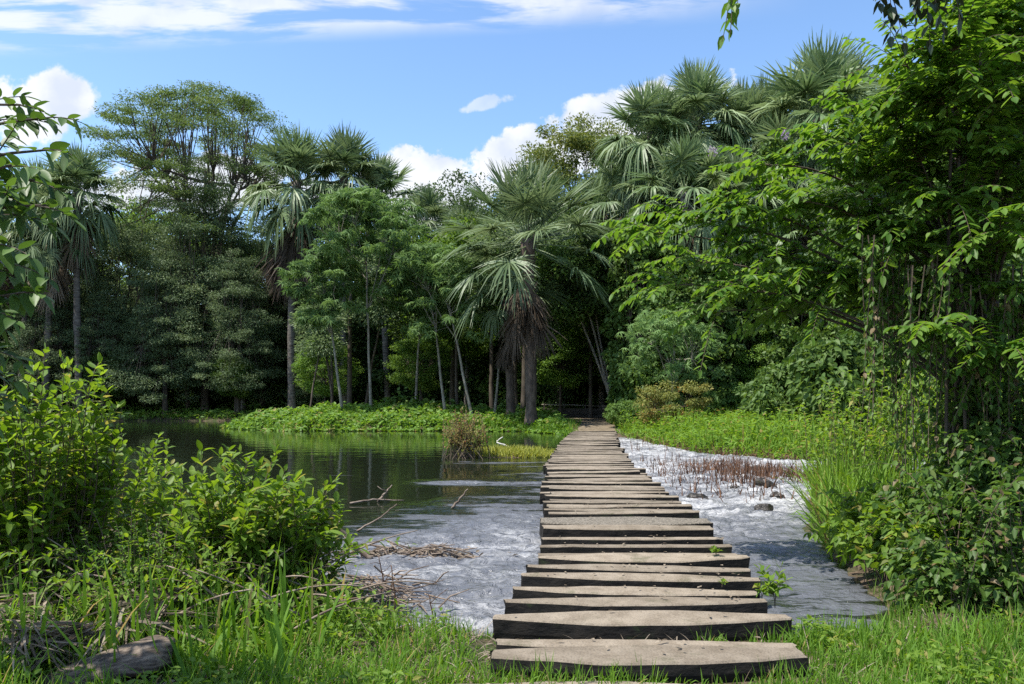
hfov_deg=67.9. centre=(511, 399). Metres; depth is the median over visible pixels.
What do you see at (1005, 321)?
hanging vine
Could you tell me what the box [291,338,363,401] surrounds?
broadleaf tree
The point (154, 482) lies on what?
leafy bush
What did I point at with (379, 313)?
slim tree
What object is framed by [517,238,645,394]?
broadleaf tree
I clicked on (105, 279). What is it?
feathery tree
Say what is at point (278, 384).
creeper mound
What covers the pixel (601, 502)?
wooden plank
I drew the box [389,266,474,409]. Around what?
pale trunked tree
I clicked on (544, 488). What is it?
wooden plank
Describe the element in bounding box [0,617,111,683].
dead palm frond
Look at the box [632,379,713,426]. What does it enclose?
bush
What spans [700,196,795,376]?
vine covered tree
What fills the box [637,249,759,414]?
vine covered tree
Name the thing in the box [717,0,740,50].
hanging vine
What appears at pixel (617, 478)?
wooden plank
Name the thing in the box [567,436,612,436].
stone slab
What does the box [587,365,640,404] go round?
understory tree
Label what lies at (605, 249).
broadleaf tree
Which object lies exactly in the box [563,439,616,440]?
wooden plank
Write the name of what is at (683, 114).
palm tree
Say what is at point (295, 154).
palm tree
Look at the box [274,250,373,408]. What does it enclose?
pale trunked tree
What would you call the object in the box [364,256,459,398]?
pale trunked tree
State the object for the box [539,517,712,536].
wooden plank
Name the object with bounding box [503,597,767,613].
wooden plank
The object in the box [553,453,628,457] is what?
wooden plank
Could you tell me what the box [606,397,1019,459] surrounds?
bank grass
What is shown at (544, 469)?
wooden plank
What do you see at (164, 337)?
feathery tree
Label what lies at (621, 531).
wooden plank
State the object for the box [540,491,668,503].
wooden plank
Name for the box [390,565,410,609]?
dead weed
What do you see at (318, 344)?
slim tree
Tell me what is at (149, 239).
feathery tree
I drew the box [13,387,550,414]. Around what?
forest undergrowth
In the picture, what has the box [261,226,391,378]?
broadleaf tree
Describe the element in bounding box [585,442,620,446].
wooden plank
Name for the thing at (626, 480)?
wooden plank
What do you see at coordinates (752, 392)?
creeper mound
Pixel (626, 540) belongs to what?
wooden plank
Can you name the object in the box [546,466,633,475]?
wooden plank
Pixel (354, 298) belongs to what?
broadleaf tree
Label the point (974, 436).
vine tangle
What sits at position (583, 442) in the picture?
wooden plank
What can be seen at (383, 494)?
fallen branch
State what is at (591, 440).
wooden plank
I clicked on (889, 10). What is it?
hanging vine
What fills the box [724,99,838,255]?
palm tree
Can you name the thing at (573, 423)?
path side grass
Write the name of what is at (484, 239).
slim tree
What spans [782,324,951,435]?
creeper mound
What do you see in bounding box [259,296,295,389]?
slim tree
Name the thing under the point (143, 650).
log
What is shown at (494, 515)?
water
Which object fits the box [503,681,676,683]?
wooden plank
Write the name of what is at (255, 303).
feathery tree
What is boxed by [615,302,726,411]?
tree
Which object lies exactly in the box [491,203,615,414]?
broadleaf tree
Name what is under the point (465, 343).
broadleaf tree
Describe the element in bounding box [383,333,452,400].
broadleaf tree
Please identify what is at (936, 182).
vine covered tree
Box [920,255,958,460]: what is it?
hanging vine
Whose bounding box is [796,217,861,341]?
vine covered tree
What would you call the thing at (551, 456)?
wooden plank
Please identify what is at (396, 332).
slim tree
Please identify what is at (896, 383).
hanging vine
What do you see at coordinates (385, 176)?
palm tree
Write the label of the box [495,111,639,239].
broadleaf tree
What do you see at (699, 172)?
flowering vine
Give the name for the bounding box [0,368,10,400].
creeper mound
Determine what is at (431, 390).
creeper mound
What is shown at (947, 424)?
liana bundle
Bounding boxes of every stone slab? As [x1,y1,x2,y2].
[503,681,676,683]
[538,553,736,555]
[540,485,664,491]
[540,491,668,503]
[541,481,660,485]
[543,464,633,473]
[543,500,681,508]
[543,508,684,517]
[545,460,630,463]
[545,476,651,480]
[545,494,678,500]
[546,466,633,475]
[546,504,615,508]
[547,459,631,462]
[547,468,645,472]
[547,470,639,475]
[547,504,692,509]
[548,459,594,459]
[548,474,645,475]
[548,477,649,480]
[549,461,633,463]
[549,467,621,467]
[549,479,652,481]
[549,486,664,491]
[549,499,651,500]
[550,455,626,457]
[550,458,628,458]
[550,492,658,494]
[552,457,626,457]
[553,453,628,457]
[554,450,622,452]
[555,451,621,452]
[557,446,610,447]
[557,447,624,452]
[557,449,590,449]
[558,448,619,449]
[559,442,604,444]
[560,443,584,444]
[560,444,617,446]
[561,441,617,441]
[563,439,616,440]
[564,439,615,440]
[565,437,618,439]
[565,438,616,438]
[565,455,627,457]
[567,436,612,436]
[568,434,603,434]
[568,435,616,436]
[570,433,616,433]
[572,431,614,431]
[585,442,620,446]
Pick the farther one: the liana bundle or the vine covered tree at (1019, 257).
the vine covered tree at (1019, 257)
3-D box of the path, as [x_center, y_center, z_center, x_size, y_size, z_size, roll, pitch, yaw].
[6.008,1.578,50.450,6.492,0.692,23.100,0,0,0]
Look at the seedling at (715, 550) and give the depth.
7.74 m
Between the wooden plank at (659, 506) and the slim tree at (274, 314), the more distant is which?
the slim tree at (274, 314)
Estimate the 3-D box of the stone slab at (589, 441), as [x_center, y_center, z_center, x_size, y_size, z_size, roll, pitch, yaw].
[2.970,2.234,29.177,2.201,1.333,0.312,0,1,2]
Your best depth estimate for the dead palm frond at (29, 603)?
5.13 m
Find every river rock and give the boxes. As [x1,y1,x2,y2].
[687,493,708,498]
[754,503,773,510]
[755,477,776,487]
[769,491,783,497]
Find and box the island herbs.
[219,399,571,434]
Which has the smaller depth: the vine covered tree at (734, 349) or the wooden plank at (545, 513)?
the wooden plank at (545, 513)
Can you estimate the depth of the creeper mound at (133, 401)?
82.17 m
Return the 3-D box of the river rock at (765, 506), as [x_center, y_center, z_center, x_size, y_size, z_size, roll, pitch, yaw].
[4.190,1.850,12.640,0.317,0.269,0.288,0,0,0]
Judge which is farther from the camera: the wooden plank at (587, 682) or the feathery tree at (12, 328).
the feathery tree at (12, 328)
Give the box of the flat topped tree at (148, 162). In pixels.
[75,79,310,408]
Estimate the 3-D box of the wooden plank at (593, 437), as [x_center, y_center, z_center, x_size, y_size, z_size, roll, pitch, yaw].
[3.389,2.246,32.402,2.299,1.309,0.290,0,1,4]
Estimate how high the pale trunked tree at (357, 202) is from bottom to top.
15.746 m
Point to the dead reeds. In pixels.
(735, 468)
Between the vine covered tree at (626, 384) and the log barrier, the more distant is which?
the log barrier
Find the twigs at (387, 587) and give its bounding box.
[300,565,469,631]
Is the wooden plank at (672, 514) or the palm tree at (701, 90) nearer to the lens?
the wooden plank at (672, 514)
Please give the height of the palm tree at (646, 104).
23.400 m
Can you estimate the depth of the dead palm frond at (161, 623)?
4.96 m
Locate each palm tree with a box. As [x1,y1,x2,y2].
[0,154,73,412]
[0,175,103,419]
[25,138,132,417]
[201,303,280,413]
[234,122,351,409]
[295,120,395,404]
[340,149,431,401]
[405,181,452,394]
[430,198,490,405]
[431,153,616,427]
[468,250,554,416]
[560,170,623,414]
[572,146,679,286]
[591,76,707,260]
[616,94,721,243]
[623,130,753,279]
[646,58,758,158]
[647,56,757,212]
[687,143,791,322]
[702,75,776,152]
[717,71,806,191]
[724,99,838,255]
[742,26,903,245]
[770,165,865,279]
[800,48,880,158]
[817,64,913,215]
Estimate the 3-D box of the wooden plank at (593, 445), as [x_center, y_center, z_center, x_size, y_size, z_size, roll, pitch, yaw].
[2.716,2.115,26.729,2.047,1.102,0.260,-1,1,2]
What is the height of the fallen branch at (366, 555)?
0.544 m
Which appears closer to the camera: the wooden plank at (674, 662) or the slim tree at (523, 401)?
the wooden plank at (674, 662)
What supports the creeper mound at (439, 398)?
on the ground at (857, 572)
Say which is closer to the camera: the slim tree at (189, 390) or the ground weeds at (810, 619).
the ground weeds at (810, 619)
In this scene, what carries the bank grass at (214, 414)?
on the ground at (857, 572)
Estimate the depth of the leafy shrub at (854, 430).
12.45 m
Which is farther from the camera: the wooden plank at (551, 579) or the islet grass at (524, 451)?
the islet grass at (524, 451)
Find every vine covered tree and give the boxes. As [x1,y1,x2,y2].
[595,203,699,404]
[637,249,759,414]
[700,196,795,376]
[749,260,838,376]
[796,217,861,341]
[826,205,945,338]
[927,149,1004,311]
[999,177,1023,313]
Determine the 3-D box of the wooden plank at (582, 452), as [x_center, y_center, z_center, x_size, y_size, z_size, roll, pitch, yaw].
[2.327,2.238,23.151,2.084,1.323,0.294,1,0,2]
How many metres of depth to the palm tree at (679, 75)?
55.30 m
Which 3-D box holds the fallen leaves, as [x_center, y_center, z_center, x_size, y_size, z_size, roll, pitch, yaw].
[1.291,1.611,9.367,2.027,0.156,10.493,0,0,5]
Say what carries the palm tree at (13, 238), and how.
on the ground at (857, 572)
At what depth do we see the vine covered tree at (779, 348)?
40.62 m
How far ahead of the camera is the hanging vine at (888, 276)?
7.95 m
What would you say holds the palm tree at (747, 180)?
on the ground at (857, 572)
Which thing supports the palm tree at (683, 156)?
on the ground at (857, 572)
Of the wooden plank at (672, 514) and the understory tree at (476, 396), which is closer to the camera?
the wooden plank at (672, 514)
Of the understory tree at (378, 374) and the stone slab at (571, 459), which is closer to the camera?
the stone slab at (571, 459)
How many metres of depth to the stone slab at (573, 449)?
24.56 m
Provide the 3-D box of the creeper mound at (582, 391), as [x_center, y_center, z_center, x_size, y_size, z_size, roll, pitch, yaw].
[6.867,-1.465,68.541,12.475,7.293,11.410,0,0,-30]
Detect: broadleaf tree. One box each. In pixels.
[59,194,212,305]
[74,350,130,414]
[158,243,264,363]
[202,232,303,359]
[209,356,260,411]
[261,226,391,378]
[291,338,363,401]
[346,238,420,388]
[375,217,513,404]
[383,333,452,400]
[399,168,506,361]
[421,172,558,406]
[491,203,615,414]
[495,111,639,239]
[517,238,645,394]
[518,144,626,350]
[536,319,600,415]
[547,215,658,342]
[547,318,625,414]
[707,317,778,381]
[816,121,931,234]
[880,59,1023,214]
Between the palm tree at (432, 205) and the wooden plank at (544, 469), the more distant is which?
the palm tree at (432, 205)
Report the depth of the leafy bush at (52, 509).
5.95 m
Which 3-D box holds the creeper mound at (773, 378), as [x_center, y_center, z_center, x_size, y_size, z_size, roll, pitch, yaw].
[13.685,-0.033,30.990,7.535,4.405,6.892,0,0,42]
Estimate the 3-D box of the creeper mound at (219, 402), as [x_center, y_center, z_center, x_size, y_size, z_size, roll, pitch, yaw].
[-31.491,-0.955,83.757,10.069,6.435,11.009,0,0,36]
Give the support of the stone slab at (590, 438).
on the ground at (857, 572)
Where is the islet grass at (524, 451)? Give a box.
[462,443,553,457]
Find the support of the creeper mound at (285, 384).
on the ground at (857, 572)
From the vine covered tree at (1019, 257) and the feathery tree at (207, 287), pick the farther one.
the feathery tree at (207, 287)
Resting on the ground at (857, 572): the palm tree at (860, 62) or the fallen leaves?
the palm tree at (860, 62)
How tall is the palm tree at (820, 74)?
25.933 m
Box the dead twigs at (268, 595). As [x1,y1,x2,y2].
[0,530,434,634]
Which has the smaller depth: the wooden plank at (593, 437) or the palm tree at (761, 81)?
the wooden plank at (593, 437)
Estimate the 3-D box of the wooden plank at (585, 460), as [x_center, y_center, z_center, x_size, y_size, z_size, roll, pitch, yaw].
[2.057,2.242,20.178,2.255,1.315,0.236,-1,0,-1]
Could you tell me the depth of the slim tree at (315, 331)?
59.44 m
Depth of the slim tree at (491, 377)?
59.54 m
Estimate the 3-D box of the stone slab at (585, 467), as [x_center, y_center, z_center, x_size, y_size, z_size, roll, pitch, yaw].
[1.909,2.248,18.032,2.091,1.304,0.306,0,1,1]
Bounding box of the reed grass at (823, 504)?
[776,429,936,564]
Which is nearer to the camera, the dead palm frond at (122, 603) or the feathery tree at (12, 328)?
the dead palm frond at (122, 603)
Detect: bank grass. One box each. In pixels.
[0,407,282,420]
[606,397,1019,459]
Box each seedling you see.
[710,545,722,553]
[719,578,727,584]
[753,562,792,605]
[755,580,775,596]
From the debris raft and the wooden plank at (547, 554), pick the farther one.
the debris raft
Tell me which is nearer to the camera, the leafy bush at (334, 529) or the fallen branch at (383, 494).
the leafy bush at (334, 529)
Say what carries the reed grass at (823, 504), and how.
on the ground at (857, 572)
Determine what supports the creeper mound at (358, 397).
on the ground at (857, 572)
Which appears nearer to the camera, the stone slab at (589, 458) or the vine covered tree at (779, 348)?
the stone slab at (589, 458)
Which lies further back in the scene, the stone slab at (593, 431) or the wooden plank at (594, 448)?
the stone slab at (593, 431)
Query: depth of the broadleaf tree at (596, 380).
58.65 m
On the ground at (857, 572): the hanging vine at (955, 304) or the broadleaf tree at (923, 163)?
the broadleaf tree at (923, 163)
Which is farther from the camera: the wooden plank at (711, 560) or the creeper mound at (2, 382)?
the creeper mound at (2, 382)
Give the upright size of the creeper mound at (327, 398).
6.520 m
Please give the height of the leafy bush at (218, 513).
1.517 m
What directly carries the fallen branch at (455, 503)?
on the water
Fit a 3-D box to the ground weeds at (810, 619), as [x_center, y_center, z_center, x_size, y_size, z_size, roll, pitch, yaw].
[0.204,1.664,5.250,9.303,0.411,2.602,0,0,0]
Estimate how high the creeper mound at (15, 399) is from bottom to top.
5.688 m
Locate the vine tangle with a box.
[860,327,1023,619]
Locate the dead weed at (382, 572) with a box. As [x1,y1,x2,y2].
[369,559,401,592]
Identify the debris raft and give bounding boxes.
[331,539,517,559]
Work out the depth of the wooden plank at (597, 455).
21.87 m
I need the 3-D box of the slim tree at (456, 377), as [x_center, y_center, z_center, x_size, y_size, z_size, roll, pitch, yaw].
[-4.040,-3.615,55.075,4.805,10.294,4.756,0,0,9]
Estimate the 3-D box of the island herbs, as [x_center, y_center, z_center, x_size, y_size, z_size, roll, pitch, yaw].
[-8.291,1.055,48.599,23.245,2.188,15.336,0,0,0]
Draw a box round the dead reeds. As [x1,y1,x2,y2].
[621,437,809,502]
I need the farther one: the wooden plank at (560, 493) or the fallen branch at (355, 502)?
the fallen branch at (355, 502)
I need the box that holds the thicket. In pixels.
[840,437,1023,618]
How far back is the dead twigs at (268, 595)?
5.57 m
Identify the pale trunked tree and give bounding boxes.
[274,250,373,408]
[297,185,431,407]
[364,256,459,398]
[388,241,500,414]
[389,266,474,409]
[464,281,536,412]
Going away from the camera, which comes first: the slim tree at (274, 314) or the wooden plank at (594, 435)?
the wooden plank at (594, 435)
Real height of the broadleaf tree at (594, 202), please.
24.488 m
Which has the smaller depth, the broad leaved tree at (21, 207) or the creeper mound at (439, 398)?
the broad leaved tree at (21, 207)
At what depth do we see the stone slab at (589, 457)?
21.04 m
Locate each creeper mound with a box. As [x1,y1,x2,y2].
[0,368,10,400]
[0,372,38,408]
[64,366,138,408]
[112,384,184,408]
[137,381,210,409]
[183,372,257,408]
[223,369,287,408]
[254,368,320,407]
[284,367,354,404]
[329,369,397,404]
[391,370,460,400]
[435,377,477,404]
[469,358,595,406]
[521,365,612,414]
[602,398,660,425]
[683,377,752,416]
[735,361,903,428]
[735,382,772,414]
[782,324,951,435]
[869,324,1023,425]
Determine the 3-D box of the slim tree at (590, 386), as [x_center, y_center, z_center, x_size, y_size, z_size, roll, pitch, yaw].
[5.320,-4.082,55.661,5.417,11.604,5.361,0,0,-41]
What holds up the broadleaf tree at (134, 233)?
on the ground at (857, 572)
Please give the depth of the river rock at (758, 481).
15.92 m
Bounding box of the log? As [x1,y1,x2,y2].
[39,635,176,683]
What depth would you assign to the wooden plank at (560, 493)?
13.01 m
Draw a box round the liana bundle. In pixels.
[944,149,990,473]
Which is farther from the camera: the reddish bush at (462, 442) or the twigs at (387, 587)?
the reddish bush at (462, 442)
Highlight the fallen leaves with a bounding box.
[486,480,760,683]
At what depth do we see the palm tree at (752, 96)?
52.18 m
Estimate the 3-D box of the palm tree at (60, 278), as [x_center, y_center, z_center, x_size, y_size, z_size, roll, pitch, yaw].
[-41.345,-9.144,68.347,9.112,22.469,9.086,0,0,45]
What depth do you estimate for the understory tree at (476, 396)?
72.28 m
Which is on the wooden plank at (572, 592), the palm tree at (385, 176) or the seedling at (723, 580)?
the seedling at (723, 580)
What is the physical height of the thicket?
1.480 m
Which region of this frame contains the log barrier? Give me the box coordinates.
[542,403,603,417]
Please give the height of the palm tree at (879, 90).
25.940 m
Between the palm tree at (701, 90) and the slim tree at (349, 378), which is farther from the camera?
the slim tree at (349, 378)
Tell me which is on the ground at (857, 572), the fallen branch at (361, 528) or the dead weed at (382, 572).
the dead weed at (382, 572)
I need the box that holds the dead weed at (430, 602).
[410,589,452,624]
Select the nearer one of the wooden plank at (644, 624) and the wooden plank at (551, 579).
the wooden plank at (644, 624)
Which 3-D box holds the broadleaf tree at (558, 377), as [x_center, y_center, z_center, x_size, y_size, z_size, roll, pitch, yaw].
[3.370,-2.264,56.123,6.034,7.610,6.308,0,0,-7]
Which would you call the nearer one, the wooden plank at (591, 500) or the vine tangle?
the vine tangle
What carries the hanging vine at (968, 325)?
hanging from the overhanging tree at (973, 71)
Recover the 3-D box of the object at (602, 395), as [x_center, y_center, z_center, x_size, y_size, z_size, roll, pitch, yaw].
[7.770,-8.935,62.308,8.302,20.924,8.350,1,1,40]
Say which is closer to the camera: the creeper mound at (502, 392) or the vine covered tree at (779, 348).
the vine covered tree at (779, 348)
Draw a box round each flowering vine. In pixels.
[688,145,733,189]
[755,130,806,174]
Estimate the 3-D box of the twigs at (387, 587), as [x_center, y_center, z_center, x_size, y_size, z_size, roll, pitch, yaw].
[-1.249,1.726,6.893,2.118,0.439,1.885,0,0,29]
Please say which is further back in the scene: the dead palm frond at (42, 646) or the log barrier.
the log barrier
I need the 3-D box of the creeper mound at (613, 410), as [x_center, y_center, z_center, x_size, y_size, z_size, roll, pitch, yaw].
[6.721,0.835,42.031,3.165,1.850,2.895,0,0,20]
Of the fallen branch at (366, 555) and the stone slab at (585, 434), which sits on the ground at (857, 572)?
the stone slab at (585, 434)
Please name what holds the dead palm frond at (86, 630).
on the ground at (857, 572)
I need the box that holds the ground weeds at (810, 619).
[0,584,1023,683]
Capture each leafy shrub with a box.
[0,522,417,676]
[780,357,1023,499]
[803,483,1009,587]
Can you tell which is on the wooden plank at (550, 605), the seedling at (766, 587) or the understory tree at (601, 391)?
the seedling at (766, 587)
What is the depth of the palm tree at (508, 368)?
48.75 m
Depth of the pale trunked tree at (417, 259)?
48.00 m
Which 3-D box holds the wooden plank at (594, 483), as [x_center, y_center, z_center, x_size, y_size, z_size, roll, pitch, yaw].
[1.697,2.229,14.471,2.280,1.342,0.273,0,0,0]
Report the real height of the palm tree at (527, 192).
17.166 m
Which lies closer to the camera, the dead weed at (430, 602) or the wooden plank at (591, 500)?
the dead weed at (430, 602)
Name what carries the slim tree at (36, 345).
on the ground at (857, 572)
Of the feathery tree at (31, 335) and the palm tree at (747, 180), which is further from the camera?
the feathery tree at (31, 335)
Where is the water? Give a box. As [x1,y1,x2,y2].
[0,421,924,636]
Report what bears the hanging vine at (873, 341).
hanging from the overhanging tree at (973, 71)
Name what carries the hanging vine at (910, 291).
hanging from the overhanging tree at (973, 71)
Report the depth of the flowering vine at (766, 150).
46.29 m
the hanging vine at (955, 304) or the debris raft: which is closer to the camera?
the hanging vine at (955, 304)
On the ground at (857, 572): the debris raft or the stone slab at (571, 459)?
the stone slab at (571, 459)
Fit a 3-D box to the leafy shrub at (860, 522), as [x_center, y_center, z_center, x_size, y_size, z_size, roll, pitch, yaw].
[3.893,1.411,7.798,1.648,0.986,2.716,0,0,13]
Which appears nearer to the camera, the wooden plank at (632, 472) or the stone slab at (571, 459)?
the wooden plank at (632, 472)
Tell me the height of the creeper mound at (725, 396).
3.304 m
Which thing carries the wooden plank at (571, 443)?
on the ground at (857, 572)
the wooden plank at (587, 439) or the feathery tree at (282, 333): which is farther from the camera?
the feathery tree at (282, 333)
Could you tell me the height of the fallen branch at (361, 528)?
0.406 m
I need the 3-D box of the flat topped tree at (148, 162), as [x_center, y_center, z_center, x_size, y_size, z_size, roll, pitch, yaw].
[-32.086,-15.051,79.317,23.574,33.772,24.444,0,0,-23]
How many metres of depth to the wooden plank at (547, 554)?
8.39 m
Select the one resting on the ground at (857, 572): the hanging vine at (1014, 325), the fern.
the fern
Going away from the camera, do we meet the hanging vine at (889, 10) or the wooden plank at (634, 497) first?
the hanging vine at (889, 10)
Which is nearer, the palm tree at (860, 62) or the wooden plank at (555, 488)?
the wooden plank at (555, 488)
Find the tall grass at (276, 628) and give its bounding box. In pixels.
[0,532,1023,683]
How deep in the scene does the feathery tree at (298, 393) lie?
71.55 m
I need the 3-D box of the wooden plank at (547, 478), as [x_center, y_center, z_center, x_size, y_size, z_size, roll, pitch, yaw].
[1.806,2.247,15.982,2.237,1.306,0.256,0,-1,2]
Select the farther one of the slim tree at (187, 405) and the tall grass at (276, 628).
the slim tree at (187, 405)
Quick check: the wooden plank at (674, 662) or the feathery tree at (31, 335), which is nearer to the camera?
the wooden plank at (674, 662)
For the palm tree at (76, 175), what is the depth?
67.72 m
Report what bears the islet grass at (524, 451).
on the water
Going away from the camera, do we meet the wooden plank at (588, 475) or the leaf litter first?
the leaf litter
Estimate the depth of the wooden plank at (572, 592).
6.39 m
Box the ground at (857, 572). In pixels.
[11,412,1023,683]
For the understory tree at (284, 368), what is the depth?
88.28 m
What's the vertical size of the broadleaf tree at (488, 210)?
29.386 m
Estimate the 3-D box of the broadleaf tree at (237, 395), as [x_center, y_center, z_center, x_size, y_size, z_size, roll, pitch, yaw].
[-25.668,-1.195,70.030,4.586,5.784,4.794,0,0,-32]
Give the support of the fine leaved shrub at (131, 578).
on the ground at (857, 572)
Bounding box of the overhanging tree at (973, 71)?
[590,0,1023,416]
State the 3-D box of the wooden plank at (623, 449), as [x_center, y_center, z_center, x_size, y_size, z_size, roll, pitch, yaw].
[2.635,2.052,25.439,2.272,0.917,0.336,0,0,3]
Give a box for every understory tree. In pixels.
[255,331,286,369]
[276,280,328,371]
[346,286,449,403]
[416,309,504,405]
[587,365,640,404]
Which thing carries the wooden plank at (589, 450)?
on the ground at (857, 572)
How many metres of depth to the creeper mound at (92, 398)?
81.81 m
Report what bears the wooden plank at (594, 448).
on the ground at (857, 572)
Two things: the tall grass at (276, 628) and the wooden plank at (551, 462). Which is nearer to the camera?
the tall grass at (276, 628)
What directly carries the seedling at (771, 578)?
on the wooden plank at (572, 592)
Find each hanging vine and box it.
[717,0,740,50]
[857,235,888,432]
[873,0,964,55]
[875,255,903,425]
[888,252,917,477]
[896,265,934,502]
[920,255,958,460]
[937,275,972,477]
[952,285,998,444]
[979,295,1023,437]
[988,265,1023,461]
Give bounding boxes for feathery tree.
[0,180,59,378]
[0,208,127,407]
[0,221,86,372]
[1,293,89,408]
[52,195,184,410]
[55,289,142,414]
[85,196,201,394]
[100,238,219,415]
[117,169,286,412]
[180,247,287,415]
[209,217,312,408]
[283,307,346,406]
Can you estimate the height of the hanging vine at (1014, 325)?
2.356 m
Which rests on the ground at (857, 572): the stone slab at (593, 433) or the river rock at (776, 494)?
the stone slab at (593, 433)
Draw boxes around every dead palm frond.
[0,589,78,662]
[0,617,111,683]
[0,619,215,672]
[40,607,220,683]
[58,582,208,642]
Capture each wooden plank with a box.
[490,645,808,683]
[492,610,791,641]
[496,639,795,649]
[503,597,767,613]
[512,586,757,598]
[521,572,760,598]
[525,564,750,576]
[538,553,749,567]
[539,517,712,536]
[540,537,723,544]
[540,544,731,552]
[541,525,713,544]
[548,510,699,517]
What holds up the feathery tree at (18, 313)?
on the ground at (857, 572)
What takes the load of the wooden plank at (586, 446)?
on the ground at (857, 572)
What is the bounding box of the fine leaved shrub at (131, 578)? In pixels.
[51,505,248,623]
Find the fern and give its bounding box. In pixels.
[0,584,138,626]
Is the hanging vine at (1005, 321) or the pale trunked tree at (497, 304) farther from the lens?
the pale trunked tree at (497, 304)
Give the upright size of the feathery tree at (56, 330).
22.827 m
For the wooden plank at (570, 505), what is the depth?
11.70 m
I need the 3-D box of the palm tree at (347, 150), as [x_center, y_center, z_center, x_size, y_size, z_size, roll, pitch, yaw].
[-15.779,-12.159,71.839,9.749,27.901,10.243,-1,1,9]
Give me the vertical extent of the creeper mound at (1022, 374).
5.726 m
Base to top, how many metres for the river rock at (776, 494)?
0.258 m
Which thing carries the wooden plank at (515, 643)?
on the ground at (857, 572)
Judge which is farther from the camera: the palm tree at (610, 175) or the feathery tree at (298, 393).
the feathery tree at (298, 393)
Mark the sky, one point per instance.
(439, 86)
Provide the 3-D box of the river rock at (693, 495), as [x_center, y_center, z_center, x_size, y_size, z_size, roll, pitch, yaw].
[3.461,1.861,14.148,0.437,0.261,0.370,0,0,0]
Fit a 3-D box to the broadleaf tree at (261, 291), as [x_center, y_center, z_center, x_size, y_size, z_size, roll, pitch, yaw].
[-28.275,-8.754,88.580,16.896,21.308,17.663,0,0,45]
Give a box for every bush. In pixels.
[0,342,149,620]
[20,426,206,560]
[90,440,344,617]
[247,473,369,594]
[441,406,490,459]
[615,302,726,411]
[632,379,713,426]
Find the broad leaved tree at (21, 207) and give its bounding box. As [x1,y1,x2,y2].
[0,87,95,439]
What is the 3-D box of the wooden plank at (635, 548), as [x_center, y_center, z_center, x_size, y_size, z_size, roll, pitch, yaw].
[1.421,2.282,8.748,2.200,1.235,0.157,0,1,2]
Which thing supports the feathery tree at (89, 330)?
on the ground at (857, 572)
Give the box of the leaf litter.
[0,618,364,683]
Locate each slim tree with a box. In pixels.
[16,311,63,409]
[160,313,203,408]
[185,325,194,407]
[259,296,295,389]
[288,303,352,402]
[293,329,346,407]
[302,301,354,404]
[316,245,384,404]
[352,294,410,403]
[384,319,433,399]
[426,287,476,405]
[467,213,545,408]
[468,252,519,408]
[493,218,568,409]
[587,321,592,417]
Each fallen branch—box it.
[338,521,372,558]
[350,499,403,503]
[356,504,396,531]
[377,485,391,501]
[451,489,467,507]
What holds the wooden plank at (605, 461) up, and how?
on the ground at (857, 572)
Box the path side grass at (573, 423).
[445,416,639,435]
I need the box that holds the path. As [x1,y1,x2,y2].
[570,415,622,433]
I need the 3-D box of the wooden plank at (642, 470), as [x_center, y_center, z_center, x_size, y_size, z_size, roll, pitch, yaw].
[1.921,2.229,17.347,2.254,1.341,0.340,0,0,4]
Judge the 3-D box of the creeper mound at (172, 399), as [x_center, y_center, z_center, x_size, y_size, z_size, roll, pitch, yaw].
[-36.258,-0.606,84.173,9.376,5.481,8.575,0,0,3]
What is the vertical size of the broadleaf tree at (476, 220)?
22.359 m
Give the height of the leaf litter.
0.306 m
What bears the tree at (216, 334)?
on the ground at (857, 572)
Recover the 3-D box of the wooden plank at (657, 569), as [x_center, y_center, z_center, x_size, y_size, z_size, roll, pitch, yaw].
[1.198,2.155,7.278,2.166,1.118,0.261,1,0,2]
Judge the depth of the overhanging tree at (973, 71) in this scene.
7.76 m
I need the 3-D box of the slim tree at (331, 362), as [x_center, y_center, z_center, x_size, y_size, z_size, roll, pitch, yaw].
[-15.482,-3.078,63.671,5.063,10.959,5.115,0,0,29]
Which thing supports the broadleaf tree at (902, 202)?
on the ground at (857, 572)
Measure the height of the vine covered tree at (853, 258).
11.079 m
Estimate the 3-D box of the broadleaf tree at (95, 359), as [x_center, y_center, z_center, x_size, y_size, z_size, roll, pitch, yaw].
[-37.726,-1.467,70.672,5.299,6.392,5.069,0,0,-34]
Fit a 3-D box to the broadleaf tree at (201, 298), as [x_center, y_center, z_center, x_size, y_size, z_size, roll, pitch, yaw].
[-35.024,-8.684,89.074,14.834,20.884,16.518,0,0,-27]
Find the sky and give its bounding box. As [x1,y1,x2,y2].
[0,0,956,295]
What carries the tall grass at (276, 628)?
on the ground at (857, 572)

